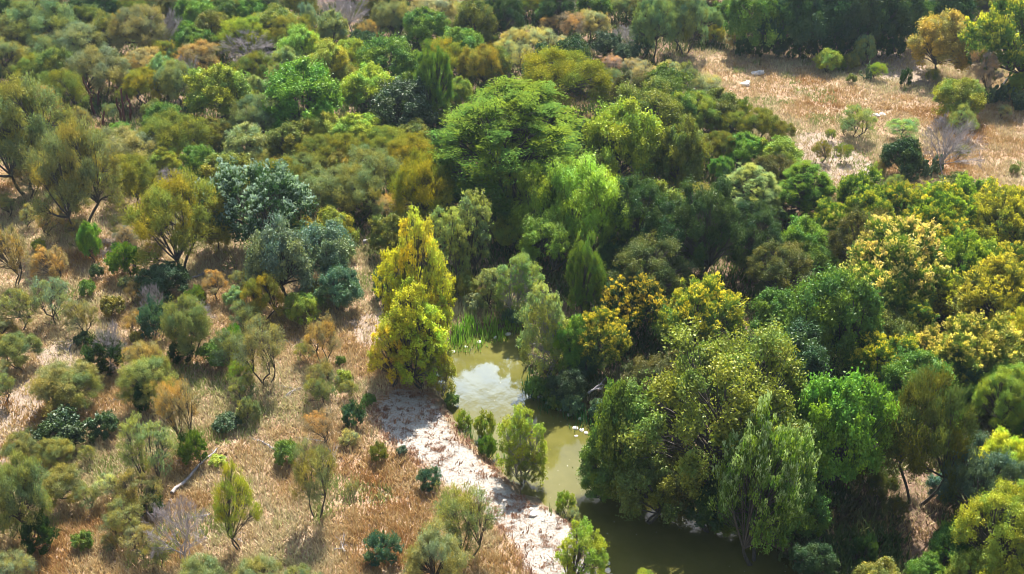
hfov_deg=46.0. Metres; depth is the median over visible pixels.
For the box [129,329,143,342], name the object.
shrub
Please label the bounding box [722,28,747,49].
broadleaf tree
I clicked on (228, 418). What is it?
shrub
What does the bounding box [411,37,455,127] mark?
tree
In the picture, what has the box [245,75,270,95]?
broadleaf tree
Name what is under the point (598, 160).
broadleaf tree
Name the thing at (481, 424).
juniper bush
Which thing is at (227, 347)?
mesquite tree
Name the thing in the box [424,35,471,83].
mesquite tree
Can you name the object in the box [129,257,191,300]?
oak tree
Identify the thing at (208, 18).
broadleaf tree
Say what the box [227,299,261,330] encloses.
mesquite tree
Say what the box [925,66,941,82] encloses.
mesquite tree
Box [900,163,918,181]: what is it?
prickly pear
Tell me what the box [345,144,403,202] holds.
mesquite tree
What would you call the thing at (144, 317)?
juniper bush
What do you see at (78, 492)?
mesquite tree
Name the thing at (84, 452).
mesquite tree
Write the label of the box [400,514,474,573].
mesquite tree
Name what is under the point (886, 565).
broadleaf tree
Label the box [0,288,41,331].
mesquite tree
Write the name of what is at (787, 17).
broadleaf tree
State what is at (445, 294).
sycamore tree
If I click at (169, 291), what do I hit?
shrub
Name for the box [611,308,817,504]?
broadleaf tree
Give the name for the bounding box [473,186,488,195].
broadleaf tree
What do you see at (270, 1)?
mesquite tree
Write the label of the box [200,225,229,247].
mesquite tree
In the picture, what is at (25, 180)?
mesquite tree
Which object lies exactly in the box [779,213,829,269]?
broadleaf tree
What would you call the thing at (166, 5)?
broadleaf tree
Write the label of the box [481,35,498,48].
mesquite tree
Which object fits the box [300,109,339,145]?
broadleaf tree
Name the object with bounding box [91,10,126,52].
broadleaf tree
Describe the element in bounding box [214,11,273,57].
mesquite tree
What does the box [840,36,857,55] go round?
juniper bush
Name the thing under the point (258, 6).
broadleaf tree
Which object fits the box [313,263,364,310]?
oak tree
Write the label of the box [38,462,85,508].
mesquite tree
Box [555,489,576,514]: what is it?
juniper bush
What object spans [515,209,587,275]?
willow tree
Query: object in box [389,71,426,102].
broadleaf tree
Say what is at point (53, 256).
mesquite tree
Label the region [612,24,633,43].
bare tree
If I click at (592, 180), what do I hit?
willow tree
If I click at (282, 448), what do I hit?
shrub
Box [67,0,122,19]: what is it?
broadleaf tree
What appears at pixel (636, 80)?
broadleaf tree
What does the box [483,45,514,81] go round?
broadleaf tree
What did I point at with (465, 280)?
broadleaf tree
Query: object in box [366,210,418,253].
broadleaf tree
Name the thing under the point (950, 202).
seeding tree
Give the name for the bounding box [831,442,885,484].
mesquite tree
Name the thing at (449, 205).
broadleaf tree
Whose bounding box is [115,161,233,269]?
mesquite tree
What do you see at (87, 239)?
broadleaf tree
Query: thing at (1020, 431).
broadleaf tree
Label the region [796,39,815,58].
juniper bush
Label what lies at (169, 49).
broadleaf tree
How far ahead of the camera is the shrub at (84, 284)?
97.94 m
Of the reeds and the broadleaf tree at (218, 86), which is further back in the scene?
the broadleaf tree at (218, 86)
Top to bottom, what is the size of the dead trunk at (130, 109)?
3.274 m
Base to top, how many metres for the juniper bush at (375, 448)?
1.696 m
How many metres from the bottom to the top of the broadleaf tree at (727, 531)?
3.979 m
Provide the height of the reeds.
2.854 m
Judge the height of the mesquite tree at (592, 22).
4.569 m
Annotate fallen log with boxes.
[170,448,217,493]
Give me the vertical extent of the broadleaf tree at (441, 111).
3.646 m
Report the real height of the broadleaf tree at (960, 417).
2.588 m
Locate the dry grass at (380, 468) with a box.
[0,0,1023,573]
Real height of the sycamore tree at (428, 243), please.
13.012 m
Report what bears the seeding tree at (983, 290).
on the ground at (464, 458)
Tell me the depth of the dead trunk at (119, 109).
130.95 m
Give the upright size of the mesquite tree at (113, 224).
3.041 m
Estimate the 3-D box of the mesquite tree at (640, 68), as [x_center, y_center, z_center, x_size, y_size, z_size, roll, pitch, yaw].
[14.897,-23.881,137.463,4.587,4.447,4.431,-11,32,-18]
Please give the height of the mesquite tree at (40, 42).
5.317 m
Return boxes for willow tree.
[507,153,578,255]
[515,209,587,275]
[547,145,634,245]
[580,183,620,252]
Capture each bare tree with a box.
[91,320,129,369]
[139,284,165,316]
[141,494,211,559]
[150,8,181,42]
[156,167,186,187]
[175,54,198,86]
[178,298,216,322]
[214,29,274,62]
[287,279,311,298]
[315,0,351,14]
[334,0,369,31]
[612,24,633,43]
[921,112,986,174]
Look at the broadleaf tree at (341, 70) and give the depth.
135.90 m
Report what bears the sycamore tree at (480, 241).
on the ground at (464, 458)
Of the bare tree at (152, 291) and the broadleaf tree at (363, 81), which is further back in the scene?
the broadleaf tree at (363, 81)
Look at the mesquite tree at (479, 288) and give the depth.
97.02 m
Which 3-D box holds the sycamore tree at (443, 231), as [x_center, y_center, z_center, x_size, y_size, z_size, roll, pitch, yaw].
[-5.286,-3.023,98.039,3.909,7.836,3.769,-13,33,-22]
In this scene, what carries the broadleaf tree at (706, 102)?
on the ground at (464, 458)
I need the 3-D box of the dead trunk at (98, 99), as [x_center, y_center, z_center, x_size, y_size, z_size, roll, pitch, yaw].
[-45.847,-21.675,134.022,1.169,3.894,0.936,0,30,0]
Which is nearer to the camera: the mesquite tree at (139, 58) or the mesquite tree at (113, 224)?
the mesquite tree at (113, 224)
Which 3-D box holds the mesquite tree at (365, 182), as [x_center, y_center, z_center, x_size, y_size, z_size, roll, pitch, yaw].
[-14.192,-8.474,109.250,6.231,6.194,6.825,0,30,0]
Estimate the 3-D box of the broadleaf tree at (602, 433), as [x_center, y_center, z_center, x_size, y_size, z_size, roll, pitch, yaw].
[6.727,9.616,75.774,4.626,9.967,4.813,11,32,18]
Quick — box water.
[436,316,802,573]
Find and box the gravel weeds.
[373,386,585,573]
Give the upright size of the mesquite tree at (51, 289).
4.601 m
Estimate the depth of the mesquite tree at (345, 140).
117.42 m
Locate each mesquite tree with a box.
[0,0,80,46]
[0,15,28,58]
[0,36,32,79]
[0,70,83,195]
[0,192,18,216]
[0,222,28,284]
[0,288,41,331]
[0,316,21,340]
[0,330,47,369]
[0,359,12,376]
[0,369,16,403]
[0,429,40,460]
[0,445,52,537]
[0,514,22,541]
[0,543,34,573]
[3,159,43,198]
[8,51,42,84]
[18,203,37,226]
[19,114,128,232]
[24,358,104,418]
[25,32,63,56]
[25,243,68,278]
[26,85,63,126]
[26,275,77,322]
[29,65,92,116]
[31,436,75,468]
[35,204,64,235]
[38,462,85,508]
[42,12,55,36]
[43,20,109,58]
[43,179,95,214]
[46,365,104,411]
[56,205,71,220]
[57,297,100,333]
[60,42,133,97]
[62,37,81,58]
[62,218,85,237]
[66,105,93,129]
[68,230,78,247]
[71,482,100,512]
[77,445,96,460]
[92,472,124,498]
[94,494,143,538]
[95,122,163,170]
[98,151,164,203]
[99,532,121,551]
[101,102,117,119]
[104,2,172,53]
[107,214,136,240]
[110,62,140,83]
[110,223,142,243]
[113,86,133,104]
[114,0,149,18]
[114,350,178,407]
[114,410,178,480]
[114,466,164,516]
[114,522,161,561]
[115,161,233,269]
[119,338,165,367]
[121,305,150,331]
[122,63,173,102]
[123,279,140,302]
[125,45,164,69]
[137,104,219,162]
[139,241,167,263]
[140,540,173,568]
[146,38,175,57]
[149,375,203,446]
[152,58,195,104]
[157,292,212,357]
[170,285,182,297]
[174,0,213,14]
[174,38,221,69]
[177,551,228,573]
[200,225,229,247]
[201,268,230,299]
[209,328,249,366]
[210,457,262,549]
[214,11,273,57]
[225,358,256,388]
[226,368,260,401]
[227,49,276,79]
[227,92,283,134]
[227,268,249,285]
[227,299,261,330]
[227,313,290,384]
[231,550,284,573]
[238,270,285,323]
[240,146,271,163]
[245,153,305,198]
[248,0,280,7]
[266,62,282,85]
[267,13,316,47]
[279,0,320,12]
[281,562,322,573]
[283,148,324,182]
[286,434,342,518]
[290,339,315,361]
[293,132,347,174]
[299,162,371,212]
[300,377,336,403]
[301,407,338,442]
[302,279,320,292]
[303,310,342,360]
[305,354,339,388]
[320,160,384,220]
[327,130,374,166]
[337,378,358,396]
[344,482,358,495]
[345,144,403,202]
[355,19,381,36]
[360,124,405,150]
[368,0,409,36]
[375,193,408,214]
[384,130,435,166]
[386,145,460,221]
[398,10,410,28]
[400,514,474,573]
[408,0,457,31]
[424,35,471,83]
[429,478,503,563]
[444,0,472,26]
[454,41,505,87]
[476,279,492,300]
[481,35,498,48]
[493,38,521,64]
[499,24,531,49]
[510,38,541,74]
[513,0,538,19]
[517,43,614,113]
[524,25,558,46]
[539,14,560,35]
[549,34,570,47]
[557,10,586,35]
[577,8,613,40]
[598,67,623,100]
[601,53,623,69]
[610,0,630,18]
[621,56,641,74]
[627,0,678,59]
[629,59,656,88]
[658,59,681,75]
[660,0,694,49]
[664,0,708,54]
[672,61,704,93]
[694,74,725,92]
[695,4,723,38]
[703,130,736,158]
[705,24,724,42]
[716,108,754,137]
[742,106,782,137]
[769,120,795,139]
[810,138,831,162]
[825,128,836,141]
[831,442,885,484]
[836,142,854,161]
[839,103,878,137]
[839,119,852,134]
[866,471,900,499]
[867,62,888,77]
[869,159,888,176]
[879,356,981,507]
[883,173,907,195]
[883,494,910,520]
[886,117,919,139]
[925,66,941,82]
[947,102,980,136]
[952,144,969,158]
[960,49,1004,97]
[997,104,1014,118]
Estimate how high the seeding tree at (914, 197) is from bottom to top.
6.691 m
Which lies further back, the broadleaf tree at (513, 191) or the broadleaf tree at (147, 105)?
the broadleaf tree at (147, 105)
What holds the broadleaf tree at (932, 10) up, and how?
on the ground at (464, 458)
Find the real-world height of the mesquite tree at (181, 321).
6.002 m
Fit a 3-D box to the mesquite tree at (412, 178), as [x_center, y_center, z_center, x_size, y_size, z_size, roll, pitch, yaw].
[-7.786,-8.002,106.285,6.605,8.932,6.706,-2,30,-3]
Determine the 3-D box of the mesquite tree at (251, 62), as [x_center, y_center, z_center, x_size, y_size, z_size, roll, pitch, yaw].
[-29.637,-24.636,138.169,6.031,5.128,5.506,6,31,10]
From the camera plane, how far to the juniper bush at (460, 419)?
83.32 m
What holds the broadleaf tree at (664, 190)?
on the ground at (464, 458)
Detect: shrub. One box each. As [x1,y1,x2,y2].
[28,403,94,446]
[30,238,45,251]
[70,529,93,551]
[73,330,89,346]
[77,278,95,296]
[84,409,118,443]
[89,263,105,277]
[100,294,126,316]
[117,274,131,290]
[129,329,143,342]
[160,290,174,302]
[195,338,231,366]
[208,453,227,466]
[211,409,243,433]
[228,344,236,361]
[272,437,297,465]
[334,369,351,382]
[335,354,345,365]
[360,392,376,406]
[396,445,407,454]
[444,390,459,405]
[462,291,489,312]
[501,306,522,326]
[523,375,548,398]
[540,388,559,410]
[551,390,565,409]
[561,392,584,414]
[588,397,602,416]
[845,73,857,81]
[935,170,974,185]
[1009,164,1019,173]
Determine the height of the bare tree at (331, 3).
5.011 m
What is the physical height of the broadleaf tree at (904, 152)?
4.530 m
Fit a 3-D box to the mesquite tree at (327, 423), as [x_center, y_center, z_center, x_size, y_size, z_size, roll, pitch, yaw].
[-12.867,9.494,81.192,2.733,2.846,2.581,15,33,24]
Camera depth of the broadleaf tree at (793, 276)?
98.38 m
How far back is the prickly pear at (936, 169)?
119.00 m
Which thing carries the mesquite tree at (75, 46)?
on the ground at (464, 458)
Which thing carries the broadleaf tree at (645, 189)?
on the ground at (464, 458)
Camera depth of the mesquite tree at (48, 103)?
127.37 m
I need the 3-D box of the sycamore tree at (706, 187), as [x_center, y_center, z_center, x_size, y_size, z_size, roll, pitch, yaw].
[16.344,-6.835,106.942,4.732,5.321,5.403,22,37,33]
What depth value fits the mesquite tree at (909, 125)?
125.82 m
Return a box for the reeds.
[448,305,598,536]
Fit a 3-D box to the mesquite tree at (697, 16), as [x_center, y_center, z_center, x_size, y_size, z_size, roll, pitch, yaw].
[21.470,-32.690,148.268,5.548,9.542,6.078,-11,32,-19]
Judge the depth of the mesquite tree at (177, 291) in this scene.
97.18 m
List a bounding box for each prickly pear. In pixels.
[859,61,874,79]
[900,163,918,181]
[915,163,923,172]
[920,154,938,177]
[927,154,944,174]
[984,84,1002,103]
[996,83,1010,99]
[998,85,1014,101]
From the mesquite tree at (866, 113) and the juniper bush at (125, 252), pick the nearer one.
the juniper bush at (125, 252)
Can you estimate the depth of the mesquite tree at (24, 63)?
137.06 m
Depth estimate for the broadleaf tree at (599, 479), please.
75.79 m
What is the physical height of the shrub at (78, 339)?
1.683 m
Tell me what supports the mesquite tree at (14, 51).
on the ground at (464, 458)
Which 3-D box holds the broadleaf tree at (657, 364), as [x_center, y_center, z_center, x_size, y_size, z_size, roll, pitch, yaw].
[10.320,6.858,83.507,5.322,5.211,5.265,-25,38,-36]
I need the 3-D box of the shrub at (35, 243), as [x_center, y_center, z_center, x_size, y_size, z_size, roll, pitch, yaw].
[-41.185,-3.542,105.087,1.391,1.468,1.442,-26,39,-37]
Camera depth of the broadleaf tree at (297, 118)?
124.54 m
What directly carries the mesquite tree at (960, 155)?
on the ground at (464, 458)
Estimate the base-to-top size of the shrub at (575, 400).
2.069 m
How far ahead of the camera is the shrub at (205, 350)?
88.84 m
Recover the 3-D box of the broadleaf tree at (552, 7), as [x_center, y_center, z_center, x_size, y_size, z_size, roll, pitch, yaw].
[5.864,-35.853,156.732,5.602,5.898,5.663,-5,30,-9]
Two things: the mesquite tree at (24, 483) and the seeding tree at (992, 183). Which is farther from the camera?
the seeding tree at (992, 183)
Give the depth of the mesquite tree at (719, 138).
119.62 m
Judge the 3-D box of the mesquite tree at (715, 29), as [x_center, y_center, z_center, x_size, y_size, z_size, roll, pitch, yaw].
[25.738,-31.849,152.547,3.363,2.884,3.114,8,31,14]
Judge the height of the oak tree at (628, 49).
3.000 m
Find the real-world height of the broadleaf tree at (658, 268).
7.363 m
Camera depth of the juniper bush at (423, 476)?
77.12 m
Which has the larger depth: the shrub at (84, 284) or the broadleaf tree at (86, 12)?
the broadleaf tree at (86, 12)
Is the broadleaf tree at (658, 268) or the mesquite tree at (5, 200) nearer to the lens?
the broadleaf tree at (658, 268)
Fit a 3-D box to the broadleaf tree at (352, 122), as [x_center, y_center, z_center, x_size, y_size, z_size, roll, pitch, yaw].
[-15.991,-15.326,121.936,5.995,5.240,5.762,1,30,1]
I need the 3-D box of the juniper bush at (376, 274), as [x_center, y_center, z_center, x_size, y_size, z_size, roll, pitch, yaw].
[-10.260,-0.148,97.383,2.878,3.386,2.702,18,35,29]
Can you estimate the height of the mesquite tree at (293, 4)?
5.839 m
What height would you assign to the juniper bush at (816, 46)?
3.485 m
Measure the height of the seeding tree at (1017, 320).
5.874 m
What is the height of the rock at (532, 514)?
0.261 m
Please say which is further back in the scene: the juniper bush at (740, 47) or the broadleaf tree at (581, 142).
the juniper bush at (740, 47)
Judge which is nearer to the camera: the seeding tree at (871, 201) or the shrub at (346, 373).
the shrub at (346, 373)
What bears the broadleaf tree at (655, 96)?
on the ground at (464, 458)
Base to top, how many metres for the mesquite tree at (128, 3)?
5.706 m
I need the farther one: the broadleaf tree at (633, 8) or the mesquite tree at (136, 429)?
the broadleaf tree at (633, 8)
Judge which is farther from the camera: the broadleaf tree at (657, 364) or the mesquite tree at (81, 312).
the mesquite tree at (81, 312)
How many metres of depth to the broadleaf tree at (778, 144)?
117.15 m
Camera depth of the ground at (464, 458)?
85.15 m
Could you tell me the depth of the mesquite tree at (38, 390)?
83.15 m
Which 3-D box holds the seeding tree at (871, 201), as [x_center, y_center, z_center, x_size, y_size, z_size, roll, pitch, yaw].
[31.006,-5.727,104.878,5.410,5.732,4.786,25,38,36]
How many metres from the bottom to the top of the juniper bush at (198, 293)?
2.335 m
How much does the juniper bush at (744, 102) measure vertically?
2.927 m
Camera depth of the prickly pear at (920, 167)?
119.42 m
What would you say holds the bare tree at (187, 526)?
on the ground at (464, 458)
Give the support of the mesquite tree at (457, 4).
on the ground at (464, 458)
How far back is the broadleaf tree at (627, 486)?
73.34 m
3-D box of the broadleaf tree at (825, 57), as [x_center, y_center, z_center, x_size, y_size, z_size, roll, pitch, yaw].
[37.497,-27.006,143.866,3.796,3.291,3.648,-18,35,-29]
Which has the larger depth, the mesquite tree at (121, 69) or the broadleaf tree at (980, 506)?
the mesquite tree at (121, 69)
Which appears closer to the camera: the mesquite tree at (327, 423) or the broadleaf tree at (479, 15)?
the mesquite tree at (327, 423)
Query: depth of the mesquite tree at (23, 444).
78.60 m
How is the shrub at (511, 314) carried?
on the ground at (464, 458)
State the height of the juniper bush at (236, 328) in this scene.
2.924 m
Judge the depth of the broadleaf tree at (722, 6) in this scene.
155.72 m
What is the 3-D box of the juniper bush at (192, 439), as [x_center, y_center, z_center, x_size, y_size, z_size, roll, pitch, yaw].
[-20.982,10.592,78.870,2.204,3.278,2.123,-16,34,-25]
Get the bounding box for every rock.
[529,511,536,516]
[740,82,749,86]
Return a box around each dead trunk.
[82,77,95,114]
[97,76,102,107]
[101,111,105,128]
[114,86,127,122]
[115,98,121,119]
[126,94,131,120]
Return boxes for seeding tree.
[562,305,634,370]
[598,271,669,338]
[649,270,753,353]
[811,195,852,233]
[822,210,865,249]
[834,160,891,211]
[839,253,904,319]
[840,211,951,313]
[843,187,896,223]
[847,328,926,386]
[881,178,919,223]
[899,177,974,224]
[904,178,989,241]
[910,247,963,308]
[914,322,940,350]
[916,204,973,249]
[928,309,1023,386]
[929,279,967,323]
[946,252,1023,344]
[949,170,995,204]
[957,0,1023,86]
[968,182,1023,244]
[969,175,1023,241]
[985,240,1023,266]
[987,295,1023,363]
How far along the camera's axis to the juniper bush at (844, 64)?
144.43 m
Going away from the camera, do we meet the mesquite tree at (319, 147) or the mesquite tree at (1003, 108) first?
the mesquite tree at (319, 147)
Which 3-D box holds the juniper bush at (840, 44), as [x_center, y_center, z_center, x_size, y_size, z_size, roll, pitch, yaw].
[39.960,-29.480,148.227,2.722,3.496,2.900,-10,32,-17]
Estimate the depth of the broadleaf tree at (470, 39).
141.45 m
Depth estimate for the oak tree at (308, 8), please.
151.22 m
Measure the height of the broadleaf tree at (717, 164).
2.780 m
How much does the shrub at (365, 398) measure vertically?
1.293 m
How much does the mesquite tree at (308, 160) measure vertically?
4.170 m
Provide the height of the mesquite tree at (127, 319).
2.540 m
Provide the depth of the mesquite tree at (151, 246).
101.73 m
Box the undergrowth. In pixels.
[0,0,1023,573]
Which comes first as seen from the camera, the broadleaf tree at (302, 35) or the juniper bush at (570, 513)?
the juniper bush at (570, 513)
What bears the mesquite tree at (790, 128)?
on the ground at (464, 458)
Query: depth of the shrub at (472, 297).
95.96 m
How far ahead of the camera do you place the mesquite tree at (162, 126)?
118.35 m
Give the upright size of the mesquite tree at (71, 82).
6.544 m
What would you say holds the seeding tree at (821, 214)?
on the ground at (464, 458)
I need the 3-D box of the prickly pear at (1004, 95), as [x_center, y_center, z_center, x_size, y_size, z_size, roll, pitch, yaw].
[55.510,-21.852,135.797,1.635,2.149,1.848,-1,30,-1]
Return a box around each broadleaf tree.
[0,0,14,16]
[31,41,76,83]
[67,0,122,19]
[71,2,105,31]
[74,220,103,262]
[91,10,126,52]
[91,128,120,150]
[109,121,131,138]
[135,98,160,123]
[140,99,187,131]
[144,0,163,19]
[145,51,178,96]
[147,146,183,177]
[158,0,177,24]
[166,46,178,60]
[170,19,195,48]
[172,0,215,24]
[175,24,219,58]
[177,142,215,181]
[181,62,255,118]
[192,116,231,149]
[193,6,229,46]
[195,148,251,201]
[213,0,244,20]
[222,121,267,159]
[234,0,267,18]
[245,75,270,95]
[254,0,306,46]
[259,55,346,133]
[263,118,311,158]
[267,43,302,71]
[273,23,319,60]
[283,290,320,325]
[289,107,311,124]
[292,216,313,234]
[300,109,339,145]
[305,36,353,81]
[314,9,349,44]
[315,205,359,242]
[322,147,349,174]
[324,112,382,145]
[332,60,358,87]
[336,36,365,64]
[337,60,396,114]
[349,28,379,48]
[349,31,417,76]
[356,0,387,22]
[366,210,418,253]
[387,0,409,20]
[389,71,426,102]
[390,49,441,80]
[397,117,431,144]
[400,5,451,45]
[417,73,589,221]
[427,180,460,217]
[429,97,451,124]
[439,25,485,62]
[444,75,473,106]
[450,268,478,298]
[451,0,500,41]
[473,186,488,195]
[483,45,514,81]
[484,0,525,39]
[490,139,537,223]
[491,214,528,250]
[534,3,547,25]
[536,0,575,30]
[548,312,597,370]
[553,31,591,58]
[564,228,608,313]
[572,426,632,500]
[573,0,613,18]
[574,120,605,160]
[574,149,609,195]
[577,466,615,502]
[579,95,664,180]
[586,376,657,483]
[597,167,668,250]
[597,239,627,273]
[604,230,696,302]
[604,442,684,526]
[605,68,696,171]
[609,67,650,104]
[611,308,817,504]
[615,348,698,398]
[620,178,684,242]
[628,0,642,16]
[628,0,657,23]
[631,61,696,94]
[647,447,714,529]
[650,113,712,191]
[651,192,718,270]
[654,166,749,282]
[667,89,701,125]
[670,88,723,131]
[680,469,750,532]
[697,86,739,130]
[705,390,821,565]
[707,156,734,178]
[709,486,750,537]
[712,0,739,23]
[715,198,785,274]
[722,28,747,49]
[723,0,784,49]
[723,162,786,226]
[725,130,768,165]
[726,330,781,398]
[739,479,803,540]
[741,444,834,521]
[742,236,815,294]
[743,151,796,193]
[748,285,809,333]
[751,134,804,167]
[753,0,813,53]
[766,241,803,282]
[771,491,835,539]
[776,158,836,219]
[778,253,884,375]
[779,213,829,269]
[787,361,907,497]
[798,241,838,274]
[811,0,861,48]
[813,47,843,71]
[823,201,897,271]
[826,314,884,364]
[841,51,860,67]
[852,32,876,64]
[853,555,900,573]
[855,0,917,37]
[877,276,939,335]
[877,343,958,407]
[878,134,923,174]
[881,308,920,340]
[903,550,946,573]
[904,6,975,72]
[911,0,939,42]
[925,520,975,563]
[928,0,979,23]
[929,75,990,118]
[935,429,1023,530]
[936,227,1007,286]
[942,543,1006,573]
[949,476,1023,573]
[952,407,965,426]
[955,379,989,417]
[970,362,1023,429]
[970,424,1023,487]
[974,0,998,10]
[980,358,1023,409]
[1004,403,1023,436]
[1006,72,1023,97]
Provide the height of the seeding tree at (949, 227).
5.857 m
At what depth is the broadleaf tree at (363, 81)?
129.57 m
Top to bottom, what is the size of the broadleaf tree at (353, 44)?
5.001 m
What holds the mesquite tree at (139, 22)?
on the ground at (464, 458)
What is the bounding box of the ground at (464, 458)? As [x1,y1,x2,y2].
[0,0,1023,573]
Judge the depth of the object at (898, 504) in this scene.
74.22 m
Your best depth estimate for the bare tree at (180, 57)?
135.60 m
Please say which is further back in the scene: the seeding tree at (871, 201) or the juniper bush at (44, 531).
the seeding tree at (871, 201)
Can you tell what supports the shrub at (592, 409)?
on the ground at (464, 458)
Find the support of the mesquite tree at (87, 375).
on the ground at (464, 458)
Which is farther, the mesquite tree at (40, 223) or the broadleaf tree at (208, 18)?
the broadleaf tree at (208, 18)
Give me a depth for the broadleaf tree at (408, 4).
158.38 m
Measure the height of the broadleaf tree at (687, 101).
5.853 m
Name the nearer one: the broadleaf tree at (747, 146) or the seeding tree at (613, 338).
the seeding tree at (613, 338)
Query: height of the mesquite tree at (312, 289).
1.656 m
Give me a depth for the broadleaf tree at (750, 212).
98.71 m
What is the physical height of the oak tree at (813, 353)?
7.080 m
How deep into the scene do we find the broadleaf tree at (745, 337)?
82.31 m
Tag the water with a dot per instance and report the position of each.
(485, 377)
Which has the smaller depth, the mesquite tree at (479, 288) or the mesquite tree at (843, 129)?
the mesquite tree at (479, 288)
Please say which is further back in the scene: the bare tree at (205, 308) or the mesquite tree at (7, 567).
the bare tree at (205, 308)
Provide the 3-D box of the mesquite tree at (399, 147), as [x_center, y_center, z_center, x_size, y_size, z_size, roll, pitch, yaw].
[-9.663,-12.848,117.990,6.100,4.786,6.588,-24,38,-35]
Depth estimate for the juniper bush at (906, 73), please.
138.98 m
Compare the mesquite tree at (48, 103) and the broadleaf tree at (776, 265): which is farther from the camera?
the mesquite tree at (48, 103)
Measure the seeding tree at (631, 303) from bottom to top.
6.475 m
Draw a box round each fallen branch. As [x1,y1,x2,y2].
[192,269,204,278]
[247,437,273,449]
[278,383,317,397]
[334,534,347,552]
[588,377,605,393]
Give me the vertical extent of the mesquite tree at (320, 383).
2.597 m
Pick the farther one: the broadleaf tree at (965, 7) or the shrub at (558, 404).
the broadleaf tree at (965, 7)
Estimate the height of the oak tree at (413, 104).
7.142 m
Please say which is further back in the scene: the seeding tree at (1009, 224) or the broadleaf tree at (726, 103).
the broadleaf tree at (726, 103)
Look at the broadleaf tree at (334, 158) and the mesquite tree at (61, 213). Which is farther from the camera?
the broadleaf tree at (334, 158)
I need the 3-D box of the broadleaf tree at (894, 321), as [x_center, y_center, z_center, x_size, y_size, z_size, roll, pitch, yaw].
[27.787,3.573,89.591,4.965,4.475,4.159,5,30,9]
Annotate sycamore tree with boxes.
[365,312,407,386]
[371,244,415,324]
[384,274,438,382]
[387,302,449,389]
[390,205,444,328]
[419,260,456,336]
[420,205,471,284]
[425,339,456,395]
[450,188,496,276]
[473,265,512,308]
[493,251,545,315]
[495,400,548,485]
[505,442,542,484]
[514,279,570,377]
[553,516,609,573]
[637,567,653,573]
[680,122,710,171]
[680,180,713,198]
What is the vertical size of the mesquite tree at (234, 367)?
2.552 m
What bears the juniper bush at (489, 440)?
on the ground at (464, 458)
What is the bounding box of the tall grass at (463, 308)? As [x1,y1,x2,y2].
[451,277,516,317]
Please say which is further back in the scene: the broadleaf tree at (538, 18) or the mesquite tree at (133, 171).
the broadleaf tree at (538, 18)
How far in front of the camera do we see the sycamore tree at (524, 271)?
93.98 m
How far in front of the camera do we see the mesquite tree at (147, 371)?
83.35 m
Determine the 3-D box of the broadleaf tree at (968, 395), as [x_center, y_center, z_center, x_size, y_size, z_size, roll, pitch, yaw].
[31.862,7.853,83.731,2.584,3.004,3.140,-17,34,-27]
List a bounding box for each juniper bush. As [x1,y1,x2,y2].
[18,508,60,555]
[79,330,127,376]
[103,241,143,276]
[130,379,158,412]
[135,292,167,339]
[139,486,165,516]
[166,338,195,363]
[174,428,208,464]
[184,283,207,306]
[220,323,244,342]
[235,395,261,424]
[337,427,359,446]
[341,397,367,427]
[362,527,405,566]
[368,439,388,461]
[371,268,392,300]
[414,465,441,491]
[455,408,473,431]
[473,408,496,438]
[477,432,497,457]
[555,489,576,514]
[565,506,580,522]
[632,28,654,54]
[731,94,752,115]
[734,32,753,57]
[750,34,769,56]
[764,37,785,57]
[779,35,799,58]
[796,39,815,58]
[813,38,829,55]
[827,36,845,56]
[836,58,846,69]
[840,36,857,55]
[848,529,878,565]
[875,34,894,57]
[888,33,906,57]
[899,66,912,85]
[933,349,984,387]
[990,89,999,102]
[1013,98,1023,109]
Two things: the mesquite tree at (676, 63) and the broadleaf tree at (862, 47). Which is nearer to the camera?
the mesquite tree at (676, 63)
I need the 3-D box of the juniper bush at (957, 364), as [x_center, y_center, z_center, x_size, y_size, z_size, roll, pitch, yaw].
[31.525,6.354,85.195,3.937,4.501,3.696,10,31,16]
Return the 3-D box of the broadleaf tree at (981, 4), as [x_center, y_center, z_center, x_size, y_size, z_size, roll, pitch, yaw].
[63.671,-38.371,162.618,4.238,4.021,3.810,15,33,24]
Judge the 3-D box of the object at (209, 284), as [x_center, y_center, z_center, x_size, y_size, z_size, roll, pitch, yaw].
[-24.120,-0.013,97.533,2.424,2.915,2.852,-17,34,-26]
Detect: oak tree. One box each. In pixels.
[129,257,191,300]
[182,101,205,116]
[195,156,319,244]
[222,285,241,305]
[224,114,242,128]
[239,209,323,297]
[295,215,359,280]
[297,0,317,31]
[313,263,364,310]
[367,74,441,136]
[520,41,559,84]
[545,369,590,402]
[566,345,604,376]
[590,29,626,59]
[613,40,640,62]
[766,316,835,382]
[773,377,828,425]
[785,0,835,57]
[789,538,840,573]
[882,0,929,51]
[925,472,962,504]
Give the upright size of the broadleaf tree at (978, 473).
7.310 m
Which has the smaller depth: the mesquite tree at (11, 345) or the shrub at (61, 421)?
the shrub at (61, 421)
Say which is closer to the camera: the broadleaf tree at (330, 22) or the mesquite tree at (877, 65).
the mesquite tree at (877, 65)
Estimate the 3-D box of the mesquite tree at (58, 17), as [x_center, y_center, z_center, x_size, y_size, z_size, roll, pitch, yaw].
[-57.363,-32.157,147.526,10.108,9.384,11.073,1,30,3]

